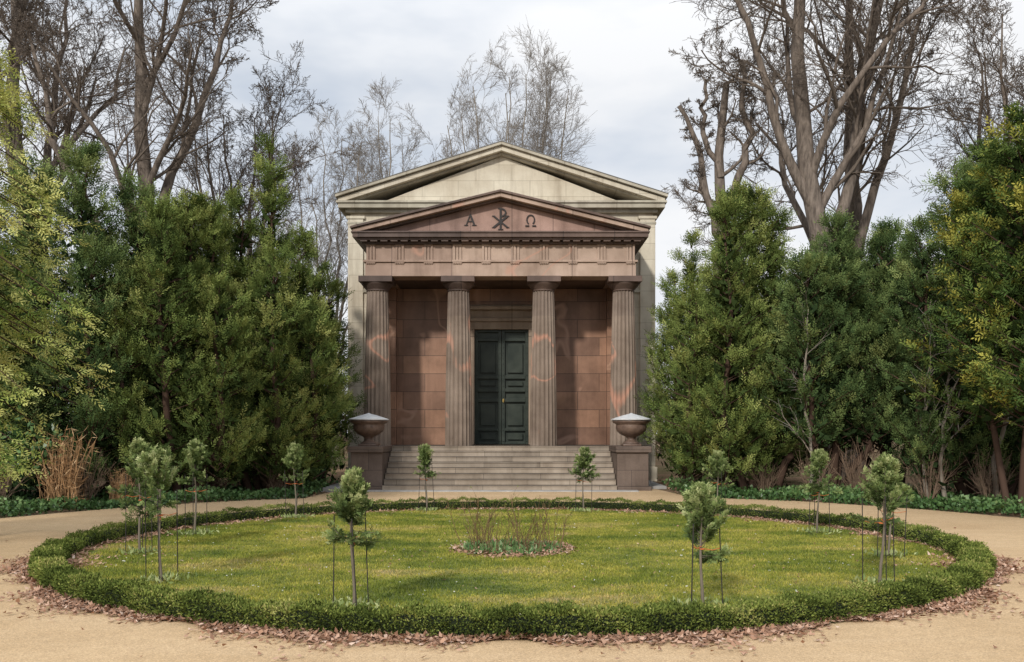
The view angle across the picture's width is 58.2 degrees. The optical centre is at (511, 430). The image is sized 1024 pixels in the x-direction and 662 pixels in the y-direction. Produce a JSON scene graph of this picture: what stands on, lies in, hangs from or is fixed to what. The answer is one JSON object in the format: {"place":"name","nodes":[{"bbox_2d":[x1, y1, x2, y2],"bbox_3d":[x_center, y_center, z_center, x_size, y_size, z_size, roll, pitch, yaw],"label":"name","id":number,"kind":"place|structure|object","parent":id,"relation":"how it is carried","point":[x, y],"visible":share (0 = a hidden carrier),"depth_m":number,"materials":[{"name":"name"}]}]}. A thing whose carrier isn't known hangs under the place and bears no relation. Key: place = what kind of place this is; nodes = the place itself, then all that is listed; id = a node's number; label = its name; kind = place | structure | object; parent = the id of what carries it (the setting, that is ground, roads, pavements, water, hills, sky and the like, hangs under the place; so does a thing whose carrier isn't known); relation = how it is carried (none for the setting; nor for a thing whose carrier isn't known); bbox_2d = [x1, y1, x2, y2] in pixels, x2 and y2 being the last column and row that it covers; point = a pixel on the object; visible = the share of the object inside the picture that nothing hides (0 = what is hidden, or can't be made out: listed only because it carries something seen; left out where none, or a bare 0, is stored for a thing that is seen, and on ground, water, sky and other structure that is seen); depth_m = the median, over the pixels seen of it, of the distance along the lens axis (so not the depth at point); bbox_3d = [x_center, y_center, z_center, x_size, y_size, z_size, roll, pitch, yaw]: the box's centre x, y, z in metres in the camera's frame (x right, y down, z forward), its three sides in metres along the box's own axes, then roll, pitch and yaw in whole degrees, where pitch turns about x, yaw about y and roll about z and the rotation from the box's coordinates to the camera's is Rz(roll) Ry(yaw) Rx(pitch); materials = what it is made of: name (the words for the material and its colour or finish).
{"place":"outdoors","nodes":[
{"label":"outdoors","id":0,"kind":"place"},
{"bbox_2d":[71,509,947,615],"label":"lawn","id":1,"kind":"structure","parent":0,"point":[503,576],"depth_m":11.63,"materials":[{"name":"green plant"}]},
{"bbox_2d":[106,436,166,554],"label":"young staked yew","id":2,"kind":"object","parent":1,"relation":"on","point":[138,445],"visible":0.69,"depth_m":12.97,"materials":[{"name":"green plant"}]},
{"bbox_2d":[119,443,196,583],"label":"young staked yew","id":3,"kind":"object","parent":1,"relation":"on","point":[158,474],"visible":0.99,"depth_m":10.52,"materials":[{"name":"green plant"}]},
{"bbox_2d":[167,438,218,535],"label":"young staked yew","id":4,"kind":"object","parent":1,"relation":"on","point":[195,452],"visible":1,"depth_m":15.37,"materials":[{"name":"green plant"}]},
{"bbox_2d":[277,442,314,517],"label":"young staked yew","id":5,"kind":"object","parent":1,"relation":"on","point":[294,455],"visible":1,"depth_m":18.26,"materials":[{"name":"green plant"}]},
{"bbox_2d":[304,465,398,608],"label":"young staked yew","id":6,"kind":"object","parent":1,"relation":"on","point":[352,500],"visible":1,"depth_m":8.90,"materials":[{"name":"green plant"}]},
{"bbox_2d":[406,443,439,511],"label":"young staked yew","id":7,"kind":"object","parent":1,"relation":"on","point":[425,451],"visible":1,"depth_m":19.88,"materials":[{"name":"green plant"}]},
{"bbox_2d":[445,486,502,547],"bbox_3d":[-0.410,1.262,13.558,0.902,0.964,1.070,0,0,-35],"label":"rose bush","id":8,"kind":"object","parent":1,"relation":"on","point":[488,520],"visible":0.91,"depth_m":13.51,"materials":[{"name":"brown plant"}]},
{"bbox_2d":[468,507,495,542],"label":"rose bush","id":9,"kind":"object","parent":1,"relation":"on","point":[490,525],"visible":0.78,"depth_m":13.73,"materials":[{"name":"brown plant"}]},
{"bbox_2d":[474,516,523,550],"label":"rose bush","id":10,"kind":"object","parent":1,"relation":"on","point":[496,535],"visible":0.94,"depth_m":13.05,"materials":[{"name":"brown plant"}]},
{"bbox_2d":[25,495,998,640],"bbox_3d":[0.015,1.594,14.245,13.336,0.367,13.343,0,0,0],"label":"box hedge","id":11,"kind":"object","parent":1,"relation":"on","point":[974,565],"visible":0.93,"depth_m":8.49,"materials":[{"name":"green plant"}]},
{"bbox_2d":[459,536,565,554],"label":"perennial tufts","id":12,"kind":"object","parent":1,"relation":"on","point":[514,544],"visible":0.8,"depth_m":13.20,"materials":[{"name":"green plant"}]},
{"bbox_2d":[105,510,921,604],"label":"lawn daisies","id":13,"kind":"object","parent":1,"relation":"on","point":[504,559],"visible":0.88,"depth_m":11.86,"materials":[{"name":"white plant"}]},
{"bbox_2d":[501,486,552,545],"bbox_3d":[0.053,1.285,13.520,1.020,0.918,0.860,0,0,40],"label":"rose bush","id":14,"kind":"object","parent":1,"relation":"on","point":[528,531],"visible":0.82,"depth_m":13.49,"materials":[{"name":"brown plant"}]},
{"bbox_2d":[511,511,550,553],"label":"rose bush","id":15,"kind":"object","parent":1,"relation":"on","point":[543,535],"visible":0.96,"depth_m":12.97,"materials":[{"name":"brown plant"}]},
{"bbox_2d":[525,495,574,548],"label":"rose bush","id":16,"kind":"object","parent":1,"relation":"on","point":[545,510],"visible":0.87,"depth_m":13.50,"materials":[{"name":"brown plant"}]},
{"bbox_2d":[567,446,600,512],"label":"young staked yew","id":17,"kind":"object","parent":1,"relation":"on","point":[584,460],"visible":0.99,"depth_m":19.64,"materials":[{"name":"green plant"}]},
{"bbox_2d":[661,481,740,611],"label":"young staked yew","id":18,"kind":"object","parent":1,"relation":"on","point":[703,504],"visible":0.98,"depth_m":8.95,"materials":[{"name":"green plant"}]},
{"bbox_2d":[701,450,733,514],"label":"young staked yew","id":19,"kind":"object","parent":1,"relation":"on","point":[719,465],"visible":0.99,"depth_m":18.95,"materials":[{"name":"green plant"}]},
{"bbox_2d":[791,449,842,533],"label":"young staked yew","id":20,"kind":"object","parent":1,"relation":"on","point":[819,458],"visible":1,"depth_m":15.54,"materials":[{"name":"green plant"}]},
{"bbox_2d":[848,452,915,583],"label":"young staked yew","id":21,"kind":"object","parent":1,"relation":"on","point":[884,472],"visible":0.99,"depth_m":10.27,"materials":[{"name":"green plant"}]},
{"bbox_2d":[861,457,917,558],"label":"young staked yew","id":22,"kind":"object","parent":1,"relation":"on","point":[888,551],"visible":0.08,"depth_m":12.64,"materials":[{"name":"green plant"}]},
{"bbox_2d":[0,489,1023,661],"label":"sand path","id":23,"kind":"structure","parent":0,"point":[961,636],"depth_m":7.77,"materials":[{"name":"beige sand"}]},
{"bbox_2d":[0,442,1023,517],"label":"ground","id":24,"kind":"structure","parent":0,"point":[665,475],"depth_m":31.24,"materials":[{"name":"soil"}]},
{"bbox_2d":[0,402,17,465],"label":"cherry laurel shrub","id":25,"kind":"object","parent":24,"relation":"on","point":[5,429],"visible":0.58,"depth_m":20.47,"materials":[{"name":"green plant"}]},
{"bbox_2d":[0,465,32,502],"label":"bare shrub","id":26,"kind":"object","parent":24,"relation":"on","point":[3,493],"visible":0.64,"depth_m":19.76,"materials":[{"name":"brown plant"}]},
{"bbox_2d":[0,406,72,499],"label":"cherry laurel shrub","id":27,"kind":"object","parent":24,"relation":"on","point":[25,493],"visible":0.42,"depth_m":20.67,"materials":[{"name":"green plant"}]},
{"bbox_2d":[0,380,72,458],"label":"cherry laurel shrub","id":28,"kind":"object","parent":24,"relation":"on","point":[38,412],"visible":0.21,"depth_m":21.86,"materials":[{"name":"green plant"}]},
{"bbox_2d":[0,222,83,446],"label":"yew tree","id":29,"kind":"object","parent":24,"relation":"on","point":[31,409],"visible":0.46,"depth_m":21.90,"materials":[{"name":"green plant"}]},
{"bbox_2d":[30,301,74,488],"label":"young bare tree","id":30,"kind":"object","parent":24,"relation":"on","point":[56,386],"visible":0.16,"depth_m":22.80,"materials":[{"name":"brown plant"}]},
{"bbox_2d":[0,41,115,491],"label":"hemlock tree","id":31,"kind":"object","parent":24,"relation":"on","point":[5,108],"visible":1,"depth_m":14.16,"materials":[{"name":"green plant"}]},
{"bbox_2d":[33,425,100,508],"bbox_3d":[-10.145,0.855,20.913,1.418,2.018,1.470,0,0,-19],"label":"dry reed clump","id":32,"kind":"object","parent":24,"relation":"on","point":[69,484],"visible":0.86,"depth_m":20.74,"materials":[{"name":"brown plant"}]},
{"bbox_2d":[30,439,111,497],"bbox_3d":[-11.225,0.828,23.396,2.591,1.994,2.272,0,0,10],"label":"cherry laurel shrub","id":33,"kind":"object","parent":24,"relation":"on","point":[68,465],"visible":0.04,"depth_m":23.07,"materials":[{"name":"green plant"}]},
{"bbox_2d":[0,0,171,397],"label":"bare tree","id":34,"kind":"object","parent":24,"relation":"on","point":[47,150],"visible":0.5,"depth_m":35.55,"materials":[{"name":"grey plant"}]},
{"bbox_2d":[59,444,115,499],"bbox_3d":[-10.033,1.029,21.653,1.512,1.452,1.151,0,0,5],"label":"bare shrub","id":35,"kind":"object","parent":24,"relation":"on","point":[90,493],"visible":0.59,"depth_m":21.53,"materials":[{"name":"brown plant"}]},
{"bbox_2d":[0,133,207,496],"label":"yew tree","id":36,"kind":"object","parent":24,"relation":"on","point":[99,259],"visible":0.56,"depth_m":22.91,"materials":[{"name":"green plant"}]},
{"bbox_2d":[95,451,138,492],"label":"bare shrub","id":37,"kind":"object","parent":24,"relation":"on","point":[118,475],"visible":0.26,"depth_m":22.69,"materials":[{"name":"brown plant"}]},
{"bbox_2d":[105,469,136,500],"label":"dry reed clump","id":38,"kind":"object","parent":24,"relation":"on","point":[113,496],"visible":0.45,"depth_m":21.87,"materials":[{"name":"brown plant"}]},
{"bbox_2d":[0,0,278,266],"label":"bare tree","id":39,"kind":"object","parent":24,"relation":"on","point":[144,81],"visible":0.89,"depth_m":31.69,"materials":[{"name":"brown plant"}]},
{"bbox_2d":[65,188,284,493],"bbox_3d":[-8.125,-2.339,23.915,4.197,8.267,5.928,0,0,25],"label":"yew tree","id":40,"kind":"object","parent":24,"relation":"on","point":[211,386],"visible":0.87,"depth_m":23.27,"materials":[{"name":"green plant"}]},
{"bbox_2d":[101,195,262,489],"bbox_3d":[-9.612,-2.554,27.404,6.240,8.702,4.418,0,0,24],"label":"yew tree","id":41,"kind":"object","parent":24,"relation":"on","point":[153,275],"depth_m":26.84,"materials":[{"name":"green plant"}]},
{"bbox_2d":[204,470,231,487],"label":"bare shrub","id":42,"kind":"object","parent":24,"relation":"on","point":[217,485],"visible":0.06,"depth_m":25.04,"materials":[{"name":"brown plant"}]},
{"bbox_2d":[124,40,360,475],"bbox_3d":[-10.972,-6.412,35.411,8.406,16.591,7.470,0,0,-45],"label":"bare tree","id":43,"kind":"object","parent":24,"relation":"on","point":[251,202],"visible":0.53,"depth_m":35.47,"materials":[{"name":"grey plant"}]},
{"bbox_2d":[231,474,265,485],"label":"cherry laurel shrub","id":44,"kind":"object","parent":24,"relation":"on","point":[251,480],"visible":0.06,"depth_m":26.39,"materials":[{"name":"green plant"}]},
{"bbox_2d":[171,129,357,490],"bbox_3d":[-6.888,-3.267,25.467,5.052,10.102,3.822,0,0,4],"label":"yew tree","id":45,"kind":"object","parent":24,"relation":"on","point":[298,417],"visible":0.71,"depth_m":25.20,"materials":[{"name":"green plant"}]},
{"bbox_2d":[257,464,290,489],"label":"bare shrub","id":46,"kind":"object","parent":24,"relation":"on","point":[276,483],"visible":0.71,"depth_m":24.88,"materials":[{"name":"brown plant"}]},
{"bbox_2d":[283,448,335,485],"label":"cherry laurel shrub","id":47,"kind":"object","parent":24,"relation":"on","point":[308,479],"visible":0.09,"depth_m":27.84,"materials":[{"name":"green plant"}]},
{"bbox_2d":[265,243,366,482],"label":"yew tree","id":48,"kind":"object","parent":24,"relation":"on","point":[335,289],"visible":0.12,"depth_m":29.09,"materials":[{"name":"green plant"}]},
{"bbox_2d":[279,105,389,465],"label":"bare tree","id":49,"kind":"object","parent":24,"relation":"on","point":[327,253],"visible":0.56,"depth_m":45.65,"materials":[{"name":"grey plant"}]},
{"bbox_2d":[336,72,459,234],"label":"bare tree","id":50,"kind":"object","parent":24,"relation":"on","point":[380,144],"visible":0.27,"depth_m":49.64,"materials":[{"name":"grey plant"}]},
{"bbox_2d":[58,212,910,462],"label":"distant woodland","id":51,"kind":"object","parent":24,"relation":"on","point":[657,452],"depth_m":57.37,"materials":[{"name":"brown plant"}]},
{"bbox_2d":[321,140,668,491],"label":"mausoleum","id":52,"kind":"structure","parent":24,"relation":"on","point":[501,299],"depth_m":29.49,"materials":[{"name":"stone"}]},
{"bbox_2d":[348,413,388,445],"bbox_3d":[-4.280,-0.043,27.500,1.210,0.984,1.210,0,0,0],"label":"stone urn","id":53,"kind":"object","parent":52,"relation":"on","point":[368,427],"visible":1,"depth_m":27.16,"materials":[{"name":"brown stone"}]},
{"bbox_2d":[475,330,528,443],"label":"bronze doors","id":54,"kind":"structure","parent":52,"relation":"in","point":[515,343],"depth_m":31.83,"materials":[{"name":"green metal"}]},
{"bbox_2d":[611,413,651,445],"bbox_3d":[3.560,-0.043,27.500,1.210,0.984,1.210,0,0,0],"label":"stone urn","id":55,"kind":"object","parent":52,"relation":"on","point":[630,427],"visible":0.99,"depth_m":27.16,"materials":[{"name":"brown stone"}]},
{"bbox_2d":[43,279,965,482],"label":"background yews","id":56,"kind":"object","parent":24,"relation":"on","point":[793,468],"depth_m":31.07,"materials":[{"name":"green plant"}]},
{"bbox_2d":[0,479,1023,661],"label":"fallen leaves","id":57,"kind":"object","parent":24,"relation":"on","point":[968,598],"visible":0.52,"depth_m":8.48,"materials":[{"name":"brown plant"}]},
{"bbox_2d":[0,473,1023,517],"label":"ivy ground cover","id":58,"kind":"object","parent":24,"relation":"on","point":[18,505],"visible":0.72,"depth_m":22.34,"materials":[{"name":"green plant"}]},
{"bbox_2d":[438,21,595,165],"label":"bare tree","id":59,"kind":"object","parent":24,"relation":"on","point":[546,123],"visible":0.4,"depth_m":51.80,"materials":[{"name":"grey plant"}]},
{"bbox_2d":[634,228,745,481],"bbox_3d":[5.769,-2.300,29.038,3.974,8.146,3.007,0,0,28],"label":"yew tree","id":60,"kind":"object","parent":24,"relation":"on","point":[669,438],"visible":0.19,"depth_m":28.94,"materials":[{"name":"green plant"}]},
{"bbox_2d":[674,40,785,479],"bbox_3d":[8.108,-6.168,33.462,3.258,15.947,3.773,0,0,-37],"label":"bare tree","id":61,"kind":"object","parent":24,"relation":"on","point":[717,158],"visible":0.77,"depth_m":33.45,"materials":[{"name":"grey plant"}]},
{"bbox_2d":[640,175,856,490],"bbox_3d":[6.512,-2.641,26.170,6.365,8.876,4.506,0,0,-34],"label":"yew tree","id":62,"kind":"object","parent":24,"relation":"on","point":[727,327],"visible":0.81,"depth_m":25.01,"materials":[{"name":"green plant"}]},
{"bbox_2d":[750,463,786,490],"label":"bare shrub","id":63,"kind":"object","parent":24,"relation":"on","point":[763,480],"visible":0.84,"depth_m":25.12,"materials":[{"name":"brown plant"}]},
{"bbox_2d":[766,279,828,498],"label":"young bare tree","id":64,"kind":"object","parent":24,"relation":"on","point":[810,448],"visible":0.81,"depth_m":23.63,"materials":[{"name":"brown plant"}]},
{"bbox_2d":[662,0,970,475],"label":"bare tree","id":65,"kind":"object","parent":24,"relation":"on","point":[864,218],"visible":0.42,"depth_m":35.12,"materials":[{"name":"brown plant"}]},
{"bbox_2d":[796,444,837,498],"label":"bare shrub","id":66,"kind":"object","parent":24,"relation":"on","point":[822,475],"visible":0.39,"depth_m":23.88,"materials":[{"name":"brown plant"}]},
{"bbox_2d":[748,205,915,496],"bbox_3d":[8.921,-2.143,24.718,4.286,7.873,5.666,0,0,33],"label":"yew tree","id":67,"kind":"object","parent":24,"relation":"on","point":[832,273],"visible":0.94,"depth_m":24.03,"materials":[{"name":"green plant"}]},
{"bbox_2d":[668,0,1001,480],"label":"bare tree","id":68,"kind":"object","parent":24,"relation":"on","point":[803,171],"visible":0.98,"depth_m":32.11,"materials":[{"name":"brown plant"}]},
{"bbox_2d":[828,438,881,491],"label":"bare shrub","id":69,"kind":"object","parent":24,"relation":"on","point":[849,478],"visible":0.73,"depth_m":23.86,"materials":[{"name":"brown plant"}]},
{"bbox_2d":[837,214,931,484],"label":"yew tree","id":70,"kind":"object","parent":24,"relation":"on","point":[883,237],"visible":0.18,"depth_m":25.24,"materials":[{"name":"green plant"}]},
{"bbox_2d":[892,442,949,492],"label":"bare shrub","id":71,"kind":"object","parent":24,"relation":"on","point":[928,480],"visible":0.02,"depth_m":25.85,"materials":[{"name":"brown plant"}]},
{"bbox_2d":[899,438,965,497],"bbox_3d":[10.208,0.939,22.530,1.701,1.633,1.295,0,0,31],"label":"bare shrub","id":72,"kind":"object","parent":24,"relation":"on","point":[930,484],"visible":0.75,"depth_m":22.47,"materials":[{"name":"brown plant"}]},
{"bbox_2d":[910,257,963,496],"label":"young bare tree","id":73,"kind":"object","parent":24,"relation":"on","point":[923,478],"visible":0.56,"depth_m":22.47,"materials":[{"name":"brown plant"}]},
{"bbox_2d":[867,136,1022,496],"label":"yew tree","id":74,"kind":"object","parent":24,"relation":"on","point":[922,262],"visible":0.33,"depth_m":22.67,"materials":[{"name":"green plant"}]},
{"bbox_2d":[884,0,1023,207],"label":"bare tree","id":75,"kind":"object","parent":24,"relation":"on","point":[1004,89],"visible":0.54,"depth_m":36.81,"materials":[{"name":"grey plant"}]},
{"bbox_2d":[899,101,1023,513],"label":"golden yew tree","id":76,"kind":"object","parent":24,"relation":"on","point":[1001,294],"visible":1,"depth_m":19.46,"materials":[{"name":"green plant"}]},
{"bbox_2d":[936,269,986,499],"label":"young bare tree","id":77,"kind":"object","parent":24,"relation":"on","point":[943,488],"visible":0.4,"depth_m":22.33,"materials":[{"name":"brown plant"}]},
{"bbox_2d":[903,144,1023,486],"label":"yew tree","id":78,"kind":"object","parent":24,"relation":"on","point":[1012,456],"visible":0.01,"depth_m":23.87,"materials":[{"name":"green plant"}]},
{"bbox_2d":[963,444,1019,499],"bbox_3d":[11.253,1.029,21.532,1.151,1.452,1.512,0,0,6],"label":"bare shrub","id":79,"kind":"object","parent":24,"relation":"on","point":[982,484],"visible":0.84,"depth_m":21.50,"materials":[{"name":"brown plant"}]},
{"bbox_2d":[974,262,1017,496],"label":"young bare tree","id":80,"kind":"object","parent":24,"relation":"on","point":[1002,435],"visible":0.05,"depth_m":21.91,"materials":[{"name":"brown plant"}]},
{"bbox_2d":[997,425,1021,494],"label":"bare shrub","id":81,"kind":"object","parent":24,"relation":"on","point":[1016,492],"visible":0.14,"depth_m":23.80,"materials":[{"name":"brown plant"}]},
{"bbox_2d":[0,0,1023,432],"label":"sky","id":82,"kind":"structure","parent":0,"point":[633,87],"materials":[{"name":"white"}]}
]}

